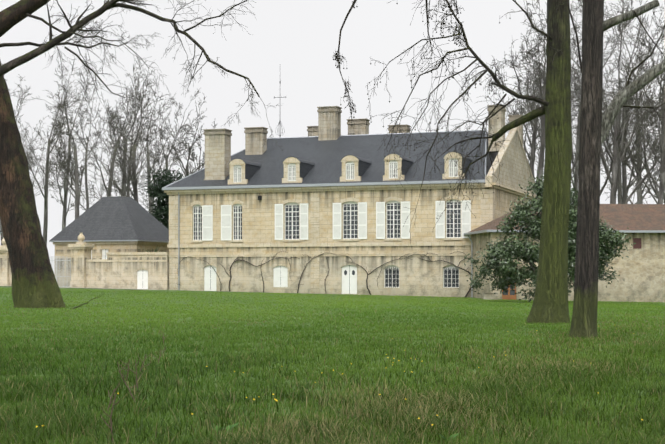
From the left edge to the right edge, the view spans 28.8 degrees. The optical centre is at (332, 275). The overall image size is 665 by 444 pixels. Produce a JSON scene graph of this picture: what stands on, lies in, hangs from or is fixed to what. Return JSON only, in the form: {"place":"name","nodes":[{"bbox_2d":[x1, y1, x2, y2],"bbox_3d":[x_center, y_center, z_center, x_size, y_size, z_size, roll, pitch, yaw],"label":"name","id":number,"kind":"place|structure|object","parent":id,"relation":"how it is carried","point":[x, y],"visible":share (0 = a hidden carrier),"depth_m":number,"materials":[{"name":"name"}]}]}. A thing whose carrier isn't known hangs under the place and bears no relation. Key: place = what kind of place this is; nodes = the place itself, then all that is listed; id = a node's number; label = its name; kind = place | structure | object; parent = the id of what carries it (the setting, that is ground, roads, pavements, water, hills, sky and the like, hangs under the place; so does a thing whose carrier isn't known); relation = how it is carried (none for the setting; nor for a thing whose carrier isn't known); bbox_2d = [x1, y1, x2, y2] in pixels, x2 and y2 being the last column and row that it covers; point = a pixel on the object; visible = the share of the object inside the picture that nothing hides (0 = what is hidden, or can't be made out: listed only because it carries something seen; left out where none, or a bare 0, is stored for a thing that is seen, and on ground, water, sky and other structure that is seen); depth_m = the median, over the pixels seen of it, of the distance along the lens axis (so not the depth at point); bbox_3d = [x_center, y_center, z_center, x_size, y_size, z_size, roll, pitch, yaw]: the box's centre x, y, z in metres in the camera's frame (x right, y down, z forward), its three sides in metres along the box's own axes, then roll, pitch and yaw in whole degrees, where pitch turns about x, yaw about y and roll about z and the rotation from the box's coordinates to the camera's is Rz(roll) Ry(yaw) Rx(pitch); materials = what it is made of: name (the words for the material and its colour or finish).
{"place":"outdoors","nodes":[
{"label":"outdoors","id":0,"kind":"place"},
{"bbox_2d":[60,287,160,289],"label":"stone curb","id":1,"kind":"structure","parent":0,"point":[112,288],"depth_m":105.79,"materials":[{"name":"beige stone"}]},
{"bbox_2d":[0,274,664,443],"bbox_3d":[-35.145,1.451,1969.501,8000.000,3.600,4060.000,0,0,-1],"label":"ground","id":2,"kind":"structure","parent":0,"point":[210,305],"depth_m":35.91,"materials":[{"name":"green plant"}]},
{"bbox_2d":[50,256,70,286],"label":"iron gate","id":3,"kind":"structure","parent":2,"relation":"on","point":[59,260],"depth_m":109.19,"materials":[{"name":"metal"}]},
{"bbox_2d":[0,196,168,289],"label":"gate wall and pavilions","id":4,"kind":"structure","parent":2,"relation":"on","point":[105,242],"depth_m":111.97,"materials":[{"name":"stone"}]},
{"bbox_2d":[100,332,166,441],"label":"dead weed stalks","id":5,"kind":"object","parent":2,"relation":"on","point":[110,416],"visible":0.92,"depth_m":14.49,"materials":[{"name":"brown plant"}]},
{"bbox_2d":[0,0,282,308],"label":"plane tree","id":6,"kind":"object","parent":2,"relation":"on","point":[34,284],"depth_m":54.81,"materials":[{"name":"brown plant"}]},
{"bbox_2d":[142,164,194,229],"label":"holm oak tree","id":7,"kind":"object","parent":2,"relation":"on","point":[160,211],"visible":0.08,"depth_m":132.66,"materials":[{"name":"green plant"}]},
{"bbox_2d":[0,0,664,245],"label":"background trees","id":8,"kind":"object","parent":2,"relation":"on","point":[621,144],"visible":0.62,"depth_m":137.34,"materials":[{"name":"grey plant"}]},
{"bbox_2d":[36,321,642,442],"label":"lawn flowers","id":9,"kind":"object","parent":2,"relation":"on","point":[233,425],"visible":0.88,"depth_m":11.84,"materials":[{"name":"yellow plant"}]},
{"bbox_2d":[162,105,537,297],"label":"chateau","id":10,"kind":"structure","parent":2,"relation":"on","point":[326,186],"depth_m":102.61,"materials":[{"name":"stone"}]},
{"bbox_2d":[274,81,284,135],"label":"weather vane","id":11,"kind":"object","parent":10,"relation":"on","point":[280,121],"visible":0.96,"depth_m":112.99,"materials":[{"name":"grey metal"}]},
{"bbox_2d":[176,251,470,296],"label":"wall vines","id":12,"kind":"object","parent":10,"relation":"attached to","point":[230,276],"depth_m":101.48,"materials":[{"name":"brown plant"}]},
{"bbox_2d":[332,0,571,323],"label":"plane tree","id":13,"kind":"object","parent":2,"relation":"on","point":[550,303],"depth_m":38.76,"materials":[{"name":"brown plant"}]},
{"bbox_2d":[482,293,497,299],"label":"stone block","id":14,"kind":"structure","parent":2,"relation":"on","point":[492,296],"depth_m":89.71,"materials":[{"name":"stone"}]},
{"bbox_2d":[464,171,635,301],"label":"magnolia tree","id":15,"kind":"object","parent":2,"relation":"on","point":[503,253],"depth_m":79.38,"materials":[{"name":"green plant"}]},
{"bbox_2d":[464,204,664,301],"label":"tiled wing","id":16,"kind":"structure","parent":2,"relation":"on","point":[640,271],"depth_m":92.34,"materials":[{"name":"beige stone"}]},
{"bbox_2d":[551,0,664,338],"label":"plane tree","id":17,"kind":"object","parent":2,"relation":"on","point":[584,315],"depth_m":29.12,"materials":[{"name":"brown plant"}]},
{"bbox_2d":[601,0,664,145],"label":"tree branches","id":18,"kind":"object","parent":2,"relation":"on","point":[621,98],"visible":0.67,"depth_m":29.47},
{"bbox_2d":[0,0,664,273],"label":"sky","id":19,"kind":"structure","parent":0,"point":[293,43],"materials":[{"name":"white"}]}
]}

